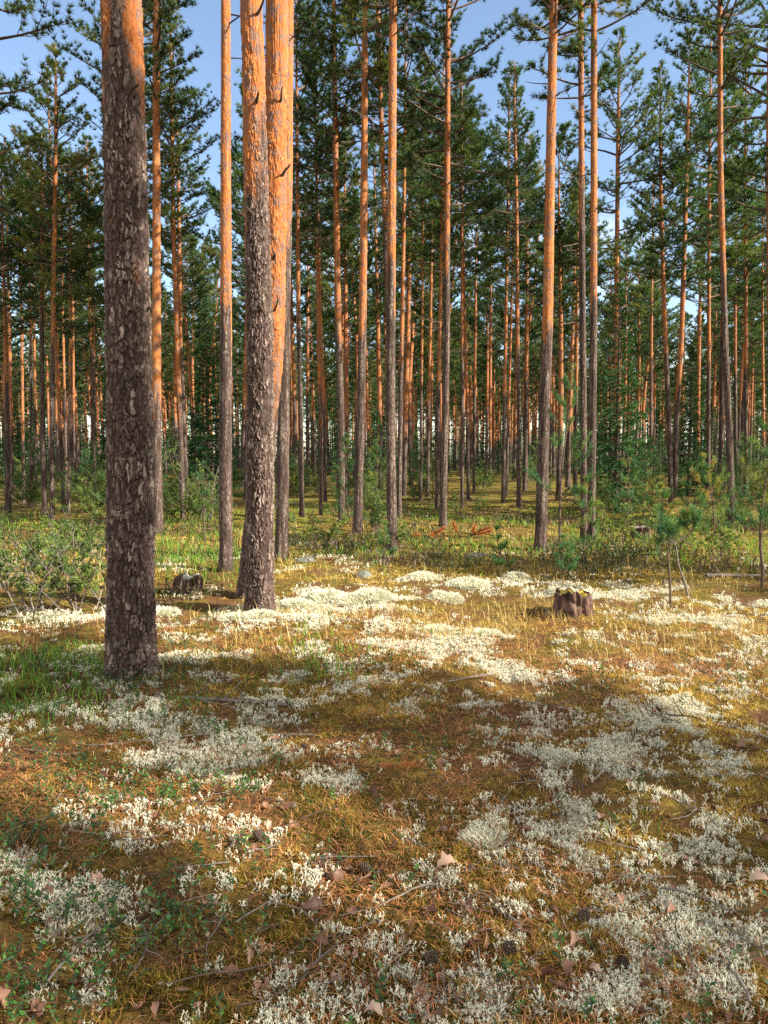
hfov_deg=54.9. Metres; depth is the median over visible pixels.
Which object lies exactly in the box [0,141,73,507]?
pine tree
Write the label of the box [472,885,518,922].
fallen twig
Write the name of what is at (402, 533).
juniper shrub
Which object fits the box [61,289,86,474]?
pine tree
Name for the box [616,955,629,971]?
pine cone
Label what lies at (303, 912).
fallen twig
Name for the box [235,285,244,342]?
pine tree
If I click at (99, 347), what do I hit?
pine tree
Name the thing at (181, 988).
fallen leaf
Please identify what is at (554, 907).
fallen leaf
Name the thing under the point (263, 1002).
fallen twig
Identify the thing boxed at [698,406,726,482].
spruce tree
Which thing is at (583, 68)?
pine tree
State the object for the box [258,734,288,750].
fallen twig
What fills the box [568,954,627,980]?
fallen twig
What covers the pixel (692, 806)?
fallen twig
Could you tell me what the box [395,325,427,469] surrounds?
pine tree
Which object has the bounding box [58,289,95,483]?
pine tree
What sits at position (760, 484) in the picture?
juniper shrub
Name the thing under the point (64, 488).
young pine
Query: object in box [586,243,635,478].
pine tree
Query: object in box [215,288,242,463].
pine tree
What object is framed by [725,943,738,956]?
fallen leaf
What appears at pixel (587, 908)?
fallen twig
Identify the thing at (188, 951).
fallen twig
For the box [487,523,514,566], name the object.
young pine
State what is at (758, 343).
pine tree
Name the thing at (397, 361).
pine tree
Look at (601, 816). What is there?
fallen leaf
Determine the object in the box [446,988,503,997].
fallen twig
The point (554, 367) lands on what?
pine tree
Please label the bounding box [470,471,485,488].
juniper shrub
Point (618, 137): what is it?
pine tree
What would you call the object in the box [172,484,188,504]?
juniper shrub
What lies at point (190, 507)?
juniper shrub
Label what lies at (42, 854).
lingonberry plants
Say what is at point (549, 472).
juniper shrub
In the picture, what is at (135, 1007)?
fallen leaf
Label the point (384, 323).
pine tree
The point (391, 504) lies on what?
pine tree
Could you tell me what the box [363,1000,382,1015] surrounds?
fallen leaf
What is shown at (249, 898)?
fallen leaf
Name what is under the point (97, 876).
fallen leaf
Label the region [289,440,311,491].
young pine
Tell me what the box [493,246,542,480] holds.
pine tree
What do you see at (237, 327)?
pine tree
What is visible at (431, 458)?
young pine
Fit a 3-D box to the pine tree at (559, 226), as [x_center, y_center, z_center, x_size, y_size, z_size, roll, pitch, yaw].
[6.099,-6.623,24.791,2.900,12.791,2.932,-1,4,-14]
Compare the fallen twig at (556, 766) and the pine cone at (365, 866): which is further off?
the fallen twig at (556, 766)
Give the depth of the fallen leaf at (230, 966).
2.21 m
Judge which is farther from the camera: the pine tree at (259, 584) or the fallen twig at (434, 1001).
the pine tree at (259, 584)
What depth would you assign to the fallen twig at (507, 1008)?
2.02 m
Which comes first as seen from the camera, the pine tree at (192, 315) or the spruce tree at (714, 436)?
the spruce tree at (714, 436)
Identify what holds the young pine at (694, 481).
on the ground at (574, 695)
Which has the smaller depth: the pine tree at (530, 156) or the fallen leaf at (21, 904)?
the fallen leaf at (21, 904)
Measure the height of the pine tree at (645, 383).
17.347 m
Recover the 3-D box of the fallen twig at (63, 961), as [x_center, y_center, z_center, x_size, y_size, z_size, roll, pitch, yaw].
[-0.941,1.316,2.322,0.087,0.034,0.412,1,5,17]
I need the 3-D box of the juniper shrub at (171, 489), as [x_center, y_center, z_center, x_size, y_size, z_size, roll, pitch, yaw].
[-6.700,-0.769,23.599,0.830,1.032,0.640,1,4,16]
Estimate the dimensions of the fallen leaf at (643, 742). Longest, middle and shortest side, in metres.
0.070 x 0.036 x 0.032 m
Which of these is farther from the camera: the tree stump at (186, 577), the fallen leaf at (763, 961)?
the tree stump at (186, 577)
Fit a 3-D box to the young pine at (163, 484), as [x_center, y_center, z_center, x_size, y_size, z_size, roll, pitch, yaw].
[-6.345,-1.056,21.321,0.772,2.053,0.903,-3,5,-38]
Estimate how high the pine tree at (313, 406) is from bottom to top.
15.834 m
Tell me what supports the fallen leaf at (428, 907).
on the ground at (574, 695)
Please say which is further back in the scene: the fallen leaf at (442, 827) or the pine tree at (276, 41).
the pine tree at (276, 41)
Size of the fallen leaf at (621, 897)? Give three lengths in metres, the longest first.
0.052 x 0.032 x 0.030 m
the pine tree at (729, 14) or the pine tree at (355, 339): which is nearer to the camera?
the pine tree at (729, 14)
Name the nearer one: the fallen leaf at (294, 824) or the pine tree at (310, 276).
the fallen leaf at (294, 824)
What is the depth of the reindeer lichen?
3.07 m
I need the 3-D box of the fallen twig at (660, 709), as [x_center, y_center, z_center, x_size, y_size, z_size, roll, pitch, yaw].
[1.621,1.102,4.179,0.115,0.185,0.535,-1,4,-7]
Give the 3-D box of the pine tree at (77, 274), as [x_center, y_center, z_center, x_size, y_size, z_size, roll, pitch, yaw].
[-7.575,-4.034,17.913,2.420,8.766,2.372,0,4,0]
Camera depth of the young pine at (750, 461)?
30.15 m
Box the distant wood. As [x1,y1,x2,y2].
[0,284,767,475]
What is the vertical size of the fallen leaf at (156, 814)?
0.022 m
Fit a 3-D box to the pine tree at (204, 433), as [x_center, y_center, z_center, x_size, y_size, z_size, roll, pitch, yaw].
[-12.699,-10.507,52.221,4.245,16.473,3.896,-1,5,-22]
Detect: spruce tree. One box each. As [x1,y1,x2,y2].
[0,375,39,484]
[88,372,106,473]
[169,293,243,496]
[563,281,666,514]
[661,345,713,495]
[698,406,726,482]
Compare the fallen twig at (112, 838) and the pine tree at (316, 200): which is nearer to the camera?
the fallen twig at (112, 838)
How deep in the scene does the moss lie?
2.94 m
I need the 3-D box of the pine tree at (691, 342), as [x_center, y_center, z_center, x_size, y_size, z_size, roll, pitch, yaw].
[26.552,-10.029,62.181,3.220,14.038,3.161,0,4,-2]
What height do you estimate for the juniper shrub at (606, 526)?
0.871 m
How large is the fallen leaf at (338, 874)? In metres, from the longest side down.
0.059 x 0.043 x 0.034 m
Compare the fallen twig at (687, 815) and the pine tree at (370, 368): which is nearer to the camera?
the fallen twig at (687, 815)
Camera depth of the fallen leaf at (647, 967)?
2.21 m
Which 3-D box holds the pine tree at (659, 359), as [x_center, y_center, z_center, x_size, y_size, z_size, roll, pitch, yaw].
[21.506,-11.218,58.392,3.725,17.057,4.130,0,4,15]
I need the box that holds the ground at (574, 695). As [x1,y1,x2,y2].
[0,459,767,1023]
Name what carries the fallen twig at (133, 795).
on the ground at (574, 695)
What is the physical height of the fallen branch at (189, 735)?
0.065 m
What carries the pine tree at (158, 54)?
on the ground at (574, 695)
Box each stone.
[295,557,316,562]
[355,570,371,577]
[464,552,489,558]
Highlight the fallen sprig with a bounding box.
[379,757,428,770]
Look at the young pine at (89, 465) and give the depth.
35.23 m
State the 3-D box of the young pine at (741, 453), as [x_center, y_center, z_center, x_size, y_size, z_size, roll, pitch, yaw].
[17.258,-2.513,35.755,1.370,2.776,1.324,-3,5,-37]
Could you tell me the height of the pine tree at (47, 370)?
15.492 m
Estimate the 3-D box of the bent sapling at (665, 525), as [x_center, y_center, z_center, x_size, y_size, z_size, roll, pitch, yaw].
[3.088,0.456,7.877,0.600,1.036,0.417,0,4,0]
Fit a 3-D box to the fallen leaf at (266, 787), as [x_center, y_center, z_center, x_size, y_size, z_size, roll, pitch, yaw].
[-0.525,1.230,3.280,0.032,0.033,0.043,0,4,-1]
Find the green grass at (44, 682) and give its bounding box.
[0,502,767,863]
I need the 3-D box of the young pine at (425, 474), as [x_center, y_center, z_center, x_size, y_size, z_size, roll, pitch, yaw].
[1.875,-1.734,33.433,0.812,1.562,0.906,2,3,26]
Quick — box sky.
[0,0,767,458]
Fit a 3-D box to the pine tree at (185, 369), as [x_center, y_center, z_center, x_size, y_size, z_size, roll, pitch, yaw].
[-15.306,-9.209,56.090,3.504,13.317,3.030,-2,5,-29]
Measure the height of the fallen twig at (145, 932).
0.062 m
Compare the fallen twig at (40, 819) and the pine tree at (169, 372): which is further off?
the pine tree at (169, 372)
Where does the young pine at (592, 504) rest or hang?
on the ground at (574, 695)
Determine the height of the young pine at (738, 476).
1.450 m
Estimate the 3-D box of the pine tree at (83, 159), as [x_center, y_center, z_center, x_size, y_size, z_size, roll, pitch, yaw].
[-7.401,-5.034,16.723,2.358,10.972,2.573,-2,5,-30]
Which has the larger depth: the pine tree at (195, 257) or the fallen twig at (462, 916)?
the pine tree at (195, 257)
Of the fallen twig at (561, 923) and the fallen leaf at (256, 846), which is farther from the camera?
the fallen leaf at (256, 846)
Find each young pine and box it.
[0,438,26,491]
[11,427,40,507]
[38,461,59,493]
[39,460,58,496]
[55,453,84,508]
[72,448,96,495]
[78,451,105,509]
[79,444,103,482]
[85,439,103,492]
[90,461,106,517]
[162,440,175,506]
[169,459,178,493]
[187,462,210,498]
[192,451,213,542]
[205,488,218,520]
[274,485,295,520]
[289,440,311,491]
[289,454,298,497]
[309,459,322,493]
[321,432,364,522]
[328,458,336,486]
[353,411,396,497]
[362,438,397,519]
[364,451,374,490]
[374,519,398,565]
[395,433,408,482]
[396,428,434,500]
[416,459,433,486]
[419,435,440,499]
[476,457,486,476]
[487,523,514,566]
[497,454,513,481]
[522,361,602,553]
[528,437,552,484]
[549,532,581,581]
[559,475,608,549]
[604,440,647,527]
[629,432,667,518]
[632,482,683,553]
[635,449,660,486]
[638,435,667,493]
[651,452,661,486]
[656,456,667,489]
[671,444,716,513]
[689,453,737,537]
[702,452,719,493]
[707,450,735,516]
[716,434,767,520]
[724,399,767,587]
[734,459,742,493]
[737,432,743,482]
[742,447,753,481]
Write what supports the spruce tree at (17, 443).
on the ground at (574, 695)
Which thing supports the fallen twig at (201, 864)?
on the ground at (574, 695)
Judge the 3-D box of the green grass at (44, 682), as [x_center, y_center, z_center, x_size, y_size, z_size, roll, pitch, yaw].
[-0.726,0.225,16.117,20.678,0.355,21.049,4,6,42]
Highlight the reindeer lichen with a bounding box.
[0,534,767,1023]
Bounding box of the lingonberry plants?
[0,574,767,1023]
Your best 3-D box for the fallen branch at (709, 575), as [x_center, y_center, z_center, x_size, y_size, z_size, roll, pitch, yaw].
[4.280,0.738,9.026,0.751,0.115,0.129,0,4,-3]
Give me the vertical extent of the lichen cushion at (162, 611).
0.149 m
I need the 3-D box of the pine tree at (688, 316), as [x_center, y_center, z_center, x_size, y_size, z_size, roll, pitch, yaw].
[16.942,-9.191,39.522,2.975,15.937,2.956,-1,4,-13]
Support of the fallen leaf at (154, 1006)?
on the ground at (574, 695)
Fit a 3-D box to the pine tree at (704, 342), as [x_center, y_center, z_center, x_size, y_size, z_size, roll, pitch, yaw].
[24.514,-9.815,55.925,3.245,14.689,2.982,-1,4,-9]
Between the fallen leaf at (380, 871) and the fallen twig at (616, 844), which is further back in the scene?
the fallen twig at (616, 844)
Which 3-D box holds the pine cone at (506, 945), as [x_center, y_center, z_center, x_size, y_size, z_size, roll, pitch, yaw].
[0.377,1.310,2.225,0.043,0.040,0.040,-4,6,-41]
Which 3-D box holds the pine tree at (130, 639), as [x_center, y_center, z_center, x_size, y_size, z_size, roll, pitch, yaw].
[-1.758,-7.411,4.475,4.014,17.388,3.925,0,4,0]
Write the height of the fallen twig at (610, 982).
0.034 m
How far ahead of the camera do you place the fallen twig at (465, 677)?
4.86 m
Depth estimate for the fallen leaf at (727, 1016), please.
2.03 m
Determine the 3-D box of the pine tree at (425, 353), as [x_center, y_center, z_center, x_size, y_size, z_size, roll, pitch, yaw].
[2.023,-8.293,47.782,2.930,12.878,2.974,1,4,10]
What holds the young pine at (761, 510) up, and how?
on the ground at (574, 695)
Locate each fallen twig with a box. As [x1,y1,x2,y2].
[5,803,70,832]
[6,832,30,860]
[24,749,81,754]
[33,936,100,967]
[38,854,93,863]
[46,898,109,982]
[46,969,59,993]
[53,783,75,800]
[53,917,114,944]
[67,829,129,833]
[68,741,112,744]
[79,817,166,842]
[108,786,156,803]
[120,924,162,975]
[126,671,163,696]
[128,847,148,858]
[132,893,213,918]
[134,912,168,949]
[161,841,180,852]
[163,787,226,803]
[163,935,290,984]
[165,939,214,962]
[173,861,228,870]
[182,820,228,829]
[188,777,228,812]
[188,887,221,905]
[192,796,206,808]
[199,913,227,955]
[235,872,324,922]
[236,833,281,852]
[236,965,327,1005]
[239,806,334,834]
[243,788,283,801]
[254,919,288,932]
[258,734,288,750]
[258,992,278,1019]
[263,977,295,1009]
[270,896,314,922]
[271,717,317,735]
[278,947,296,961]
[300,930,346,983]
[307,919,387,941]
[308,856,329,878]
[314,741,360,747]
[315,850,374,860]
[316,963,346,994]
[339,882,433,915]
[339,973,364,984]
[341,926,392,947]
[353,874,369,885]
[354,963,373,1013]
[380,946,410,972]
[388,832,439,853]
[407,993,444,1023]
[409,849,455,870]
[412,974,467,1006]
[419,770,441,777]
[431,673,493,682]
[434,954,459,1005]
[435,922,465,947]
[438,885,487,904]
[443,883,497,913]
[445,908,491,930]
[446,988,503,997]
[462,906,504,934]
[468,943,491,1005]
[469,968,504,995]
[470,824,520,854]
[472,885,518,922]
[473,862,525,875]
[476,799,526,809]
[484,842,504,877]
[488,850,519,867]
[496,942,547,988]
[496,997,521,1014]
[506,908,530,936]
[513,697,568,708]
[513,776,556,783]
[518,974,555,1020]
[523,853,566,884]
[538,757,566,773]
[542,902,580,943]
[548,978,597,1000]
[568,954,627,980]
[571,899,628,916]
[574,777,590,789]
[582,967,640,987]
[587,837,640,850]
[594,853,636,873]
[599,903,634,913]
[617,868,675,882]
[636,701,679,722]
[636,887,653,913]
[643,952,672,1012]
[656,698,705,721]
[662,886,765,926]
[666,795,705,816]
[670,808,696,819]
[673,792,707,815]
[673,916,712,979]
[700,670,722,684]
[703,916,767,952]
[703,949,723,988]
[712,767,764,775]
[719,868,749,875]
[720,930,751,1003]
[724,924,750,966]
[744,821,767,840]
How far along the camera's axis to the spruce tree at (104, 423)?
33.87 m
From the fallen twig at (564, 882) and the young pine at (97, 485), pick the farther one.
the young pine at (97, 485)
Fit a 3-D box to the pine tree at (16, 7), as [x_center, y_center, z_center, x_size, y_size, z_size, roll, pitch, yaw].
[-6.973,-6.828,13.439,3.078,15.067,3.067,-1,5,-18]
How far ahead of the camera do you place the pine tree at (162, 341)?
58.45 m
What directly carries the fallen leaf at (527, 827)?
on the ground at (574, 695)
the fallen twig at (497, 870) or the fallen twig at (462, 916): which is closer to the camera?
the fallen twig at (462, 916)
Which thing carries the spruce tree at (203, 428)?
on the ground at (574, 695)
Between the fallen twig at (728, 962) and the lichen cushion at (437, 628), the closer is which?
the fallen twig at (728, 962)
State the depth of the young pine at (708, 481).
12.28 m
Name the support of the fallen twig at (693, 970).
on the ground at (574, 695)
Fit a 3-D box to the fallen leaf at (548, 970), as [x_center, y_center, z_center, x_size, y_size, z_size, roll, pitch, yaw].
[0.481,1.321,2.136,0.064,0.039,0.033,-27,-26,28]
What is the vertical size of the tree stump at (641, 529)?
0.293 m
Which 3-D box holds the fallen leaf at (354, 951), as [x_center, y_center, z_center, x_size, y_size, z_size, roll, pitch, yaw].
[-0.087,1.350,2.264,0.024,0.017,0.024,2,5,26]
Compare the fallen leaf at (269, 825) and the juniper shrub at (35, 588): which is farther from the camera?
the juniper shrub at (35, 588)
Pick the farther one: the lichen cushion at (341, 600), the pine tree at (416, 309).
the pine tree at (416, 309)
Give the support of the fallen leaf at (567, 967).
on the ground at (574, 695)
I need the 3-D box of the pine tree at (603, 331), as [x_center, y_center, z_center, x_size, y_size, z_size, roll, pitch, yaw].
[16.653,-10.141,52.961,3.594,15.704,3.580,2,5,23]
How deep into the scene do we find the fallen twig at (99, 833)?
2.83 m
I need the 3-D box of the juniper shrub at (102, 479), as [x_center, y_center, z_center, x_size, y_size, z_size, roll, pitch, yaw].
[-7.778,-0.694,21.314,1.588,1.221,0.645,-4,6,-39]
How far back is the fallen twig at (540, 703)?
4.50 m
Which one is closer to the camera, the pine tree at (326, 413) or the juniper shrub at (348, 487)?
the juniper shrub at (348, 487)
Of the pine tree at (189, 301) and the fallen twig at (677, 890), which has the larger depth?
the pine tree at (189, 301)
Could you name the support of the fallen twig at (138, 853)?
on the ground at (574, 695)
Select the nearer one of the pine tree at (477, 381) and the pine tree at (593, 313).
the pine tree at (593, 313)
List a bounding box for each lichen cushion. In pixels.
[156,605,181,617]
[215,612,243,622]
[238,608,278,620]
[278,596,315,608]
[298,588,343,603]
[329,590,363,606]
[353,587,394,603]
[403,571,440,579]
[414,623,456,635]
[424,590,465,604]
[444,575,491,590]
[455,823,509,852]
[464,626,503,638]
[502,571,531,580]
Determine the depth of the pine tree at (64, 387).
23.45 m
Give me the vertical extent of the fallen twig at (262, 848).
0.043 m
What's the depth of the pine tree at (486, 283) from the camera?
31.45 m
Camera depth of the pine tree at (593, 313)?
12.37 m
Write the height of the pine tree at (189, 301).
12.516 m
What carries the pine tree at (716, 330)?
on the ground at (574, 695)
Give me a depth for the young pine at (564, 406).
11.06 m
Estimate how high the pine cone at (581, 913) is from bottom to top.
0.040 m
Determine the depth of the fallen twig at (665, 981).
2.11 m
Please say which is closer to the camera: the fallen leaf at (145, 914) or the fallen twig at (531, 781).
the fallen leaf at (145, 914)
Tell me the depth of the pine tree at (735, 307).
31.88 m
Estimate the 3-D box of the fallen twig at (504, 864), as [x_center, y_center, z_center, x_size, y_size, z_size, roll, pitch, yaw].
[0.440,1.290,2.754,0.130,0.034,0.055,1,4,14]
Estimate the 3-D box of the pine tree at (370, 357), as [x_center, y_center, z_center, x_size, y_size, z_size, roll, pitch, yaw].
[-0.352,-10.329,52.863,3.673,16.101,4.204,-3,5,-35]
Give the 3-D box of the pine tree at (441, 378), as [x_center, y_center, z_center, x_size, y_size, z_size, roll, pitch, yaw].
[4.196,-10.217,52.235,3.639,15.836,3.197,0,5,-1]
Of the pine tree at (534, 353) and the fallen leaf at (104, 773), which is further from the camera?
the pine tree at (534, 353)
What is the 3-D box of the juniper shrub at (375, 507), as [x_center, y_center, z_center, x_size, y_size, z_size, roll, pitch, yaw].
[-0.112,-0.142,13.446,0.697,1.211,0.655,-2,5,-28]
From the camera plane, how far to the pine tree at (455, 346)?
46.24 m
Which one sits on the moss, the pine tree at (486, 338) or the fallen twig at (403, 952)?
the fallen twig at (403, 952)
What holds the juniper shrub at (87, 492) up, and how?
on the ground at (574, 695)
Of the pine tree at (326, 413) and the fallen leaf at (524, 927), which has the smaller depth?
the fallen leaf at (524, 927)
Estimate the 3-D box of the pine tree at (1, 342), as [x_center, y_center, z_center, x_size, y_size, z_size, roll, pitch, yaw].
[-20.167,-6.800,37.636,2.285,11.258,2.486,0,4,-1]
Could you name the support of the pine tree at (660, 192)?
on the ground at (574, 695)
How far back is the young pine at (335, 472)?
35.06 m
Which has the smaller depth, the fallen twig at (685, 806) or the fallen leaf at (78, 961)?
the fallen leaf at (78, 961)
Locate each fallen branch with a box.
[108,724,205,743]
[168,681,287,705]
[186,682,239,709]
[413,519,491,536]
[705,567,766,577]
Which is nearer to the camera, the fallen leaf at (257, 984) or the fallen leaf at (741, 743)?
the fallen leaf at (257, 984)
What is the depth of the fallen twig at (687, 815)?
3.12 m
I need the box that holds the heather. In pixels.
[0,494,767,604]
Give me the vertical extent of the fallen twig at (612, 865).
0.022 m
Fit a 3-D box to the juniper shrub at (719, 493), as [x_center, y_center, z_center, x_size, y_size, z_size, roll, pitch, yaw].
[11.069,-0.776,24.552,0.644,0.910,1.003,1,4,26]
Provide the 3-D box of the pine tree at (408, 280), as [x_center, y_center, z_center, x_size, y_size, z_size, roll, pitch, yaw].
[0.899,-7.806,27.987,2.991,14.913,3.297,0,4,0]
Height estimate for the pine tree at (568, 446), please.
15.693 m
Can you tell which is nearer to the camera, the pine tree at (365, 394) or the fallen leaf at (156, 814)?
the fallen leaf at (156, 814)
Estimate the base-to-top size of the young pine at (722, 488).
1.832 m
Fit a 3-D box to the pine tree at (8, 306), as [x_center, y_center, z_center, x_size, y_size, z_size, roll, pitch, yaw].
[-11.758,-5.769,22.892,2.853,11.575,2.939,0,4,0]
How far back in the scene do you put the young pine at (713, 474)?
28.25 m
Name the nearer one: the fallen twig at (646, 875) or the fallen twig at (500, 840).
the fallen twig at (646, 875)
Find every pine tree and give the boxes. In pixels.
[0,0,83,335]
[0,42,103,519]
[0,77,95,509]
[0,131,100,514]
[0,133,39,503]
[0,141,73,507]
[0,145,45,512]
[0,149,57,502]
[0,234,25,361]
[0,298,23,407]
[0,316,7,360]
[0,336,28,412]
[5,165,58,497]
[12,159,104,514]
[24,146,102,503]
[27,273,82,477]
[32,290,61,456]
[37,276,83,462]
[44,161,102,489]
[44,305,89,443]
[46,0,178,295]
[46,134,105,507]
[57,161,104,471]
[58,270,104,481]
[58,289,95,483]
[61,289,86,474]
[62,344,87,452]
[63,246,104,470]
[67,0,211,199]
[77,321,105,462]
[78,307,105,464]
[97,192,168,324]
[98,232,167,326]
[100,0,159,680]
[100,0,203,532]
[144,0,220,518]
[148,114,215,494]
[148,199,210,483]
[151,267,173,473]
[151,302,172,383]
[161,205,217,483]
[161,312,200,395]
[167,235,212,450]
[168,321,196,418]
[172,245,218,472]
[184,242,244,481]
[190,67,294,499]
[194,288,234,470]
[198,134,246,488]
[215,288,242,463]
[216,199,245,370]
[216,331,243,415]
[218,0,291,572]
[232,0,349,516]
[234,0,290,598]
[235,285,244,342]
[236,304,244,372]
[240,0,276,611]
[264,0,310,558]
[290,161,315,493]
[291,182,333,484]
[292,11,360,514]
[292,33,360,500]
[293,0,398,520]
[293,122,383,495]
[293,262,335,474]
[294,0,462,316]
[295,282,326,475]
[305,275,343,473]
[308,193,371,488]
[310,166,380,363]
[314,0,445,534]
[323,285,370,398]
[324,178,400,478]
[336,0,431,551]
[342,134,424,492]
[343,286,375,385]
[343,345,373,404]
[350,269,383,475]
[351,0,526,526]
[351,292,382,472]
[356,2,458,517]
[356,260,399,415]
[368,244,412,399]
[370,120,443,495]
[379,88,460,496]
[379,179,460,484]
[382,290,416,421]
[386,53,458,501]
[395,283,435,478]
[395,307,418,383]
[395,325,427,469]
[399,24,487,508]
[408,74,512,498]
[410,236,460,488]
[412,183,480,482]
[412,198,466,382]
[422,46,507,507]
[423,288,468,465]
[433,288,464,438]
[450,279,482,475]
[451,149,504,491]
[453,175,514,486]
[458,311,493,458]
[459,272,498,478]
[466,120,544,496]
[466,246,512,479]
[468,60,543,502]
[471,310,513,474]
[472,285,511,470]
[474,61,558,506]
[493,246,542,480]
[496,130,568,490]
[503,0,621,540]
[504,0,595,551]
[508,209,562,482]
[508,302,541,422]
[519,120,608,499]
[520,310,558,474]
[529,168,609,487]
[529,266,575,478]
[530,0,660,541]
[535,272,571,476]
[537,298,568,469]
[538,338,569,473]
[542,212,609,482]
[554,25,695,481]
[554,166,623,492]
[566,323,601,473]
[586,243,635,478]
[589,217,661,483]
[597,259,641,413]
[597,328,628,475]
[619,170,681,484]
[620,239,686,469]
[621,230,667,480]
[624,59,703,504]
[631,268,678,469]
[632,261,679,465]
[636,285,676,449]
[640,25,739,504]
[645,0,767,531]
[655,41,765,498]
[672,42,767,496]
[673,0,767,411]
[673,187,732,483]
[681,309,718,458]
[685,302,719,453]
[687,132,766,491]
[697,269,742,461]
[700,145,766,483]
[701,278,741,469]
[712,274,755,472]
[715,226,766,477]
[727,201,766,480]
[728,304,759,381]
[732,172,767,480]
[732,320,766,454]
[737,293,767,475]
[748,292,767,466]
[753,237,767,372]
[756,286,767,369]
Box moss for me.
[0,500,767,1023]
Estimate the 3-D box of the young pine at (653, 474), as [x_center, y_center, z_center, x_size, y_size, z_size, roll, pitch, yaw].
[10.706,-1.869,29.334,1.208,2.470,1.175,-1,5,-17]
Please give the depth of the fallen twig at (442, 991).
2.08 m
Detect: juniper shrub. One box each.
[0,456,29,480]
[0,472,41,507]
[0,519,62,587]
[0,527,106,618]
[14,471,21,482]
[22,534,106,611]
[32,485,47,507]
[34,498,105,573]
[48,469,59,483]
[55,465,93,501]
[65,471,106,523]
[71,488,81,503]
[78,481,100,502]
[80,456,104,493]
[83,468,105,500]
[162,442,218,520]
[162,470,175,498]
[163,472,178,502]
[163,489,183,521]
[163,500,170,519]
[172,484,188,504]
[180,479,211,521]
[232,458,243,491]
[288,510,348,549]
[289,467,314,497]
[311,476,318,488]
[345,477,351,495]
[358,472,386,534]
[363,478,385,497]
[376,512,411,547]
[406,477,425,498]
[407,464,423,483]
[447,487,489,517]
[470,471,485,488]
[476,461,495,489]
[509,462,522,479]
[528,456,566,485]
[587,496,646,545]
[596,478,634,514]
[607,460,626,485]
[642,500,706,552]
[660,459,686,479]
[695,507,743,562]
[709,477,726,501]
[725,498,745,524]
[742,462,767,500]
[755,479,767,501]
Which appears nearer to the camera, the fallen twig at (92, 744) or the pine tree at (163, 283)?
the fallen twig at (92, 744)
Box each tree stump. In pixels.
[171,571,202,595]
[553,588,593,617]
[630,524,651,538]
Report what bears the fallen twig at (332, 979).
on the ground at (574, 695)
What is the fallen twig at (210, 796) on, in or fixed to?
on the ground at (574, 695)
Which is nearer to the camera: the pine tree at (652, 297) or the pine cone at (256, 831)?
the pine cone at (256, 831)
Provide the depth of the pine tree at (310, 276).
36.20 m
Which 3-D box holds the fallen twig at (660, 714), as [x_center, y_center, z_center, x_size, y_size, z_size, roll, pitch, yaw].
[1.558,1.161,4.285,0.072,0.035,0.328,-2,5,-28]
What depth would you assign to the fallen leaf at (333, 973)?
2.16 m
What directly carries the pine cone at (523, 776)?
on the ground at (574, 695)
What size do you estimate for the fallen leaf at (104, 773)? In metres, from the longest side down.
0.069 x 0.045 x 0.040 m
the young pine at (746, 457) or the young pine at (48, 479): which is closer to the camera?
the young pine at (746, 457)
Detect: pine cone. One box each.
[253,829,264,839]
[301,742,309,749]
[359,862,371,873]
[423,949,438,964]
[501,940,516,955]
[520,773,529,781]
[577,909,589,921]
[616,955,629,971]
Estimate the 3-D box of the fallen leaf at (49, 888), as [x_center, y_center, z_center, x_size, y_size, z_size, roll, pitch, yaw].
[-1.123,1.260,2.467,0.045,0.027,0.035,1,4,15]
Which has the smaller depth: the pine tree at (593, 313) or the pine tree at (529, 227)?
the pine tree at (593, 313)
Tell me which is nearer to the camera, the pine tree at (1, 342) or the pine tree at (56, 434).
the pine tree at (1, 342)
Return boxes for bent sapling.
[649,510,692,597]
[667,502,705,608]
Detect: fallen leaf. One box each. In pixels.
[0,986,10,1008]
[17,902,33,908]
[30,998,45,1015]
[40,885,53,893]
[43,916,51,924]
[66,978,81,985]
[71,957,81,962]
[77,784,86,798]
[90,872,103,882]
[90,983,101,992]
[99,767,107,776]
[132,1001,144,1010]
[138,910,157,922]
[151,999,159,1016]
[152,810,160,818]
[171,834,181,843]
[177,986,188,990]
[224,962,238,976]
[245,894,252,901]
[247,947,253,964]
[252,843,259,850]
[253,979,265,993]
[262,784,269,794]
[263,802,270,808]
[264,977,270,991]
[267,819,271,828]
[270,734,280,738]
[280,801,295,808]
[283,961,292,968]
[290,819,298,828]
[297,889,309,893]
[302,892,322,910]
[312,931,327,944]
[331,971,344,981]
[333,867,345,881]
[346,904,357,915]
[352,948,358,957]
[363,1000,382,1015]
[368,785,376,795]
[370,966,379,972]
[377,869,382,877]
[381,880,392,888]
[386,800,396,810]
[386,840,396,848]
[402,925,412,938]
[415,987,426,996]
[421,1007,430,1018]
[422,992,429,1001]
[424,903,437,911]
[436,758,445,770]
[436,825,448,832]
[436,970,447,979]
[437,851,454,866]
[437,1003,446,1019]
[458,898,472,913]
[461,938,476,946]
[485,933,489,948]
[516,925,531,933]
[522,825,534,829]
[542,964,561,977]
[545,914,555,922]
[549,904,558,912]
[558,980,568,986]
[562,960,574,975]
[571,929,578,945]
[589,962,602,973]
[597,812,605,819]
[617,893,625,905]
[632,1007,646,1012]
[638,739,648,746]
[641,961,653,973]
[646,962,660,975]
[660,980,672,992]
[667,900,677,912]
[669,882,677,888]
[681,1010,688,1020]
[682,855,702,863]
[712,891,722,898]
[717,1011,732,1023]
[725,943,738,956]
[736,736,747,747]
[748,868,767,881]
[753,957,767,968]
[758,834,767,842]
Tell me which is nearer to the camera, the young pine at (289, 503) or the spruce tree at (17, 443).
the young pine at (289, 503)

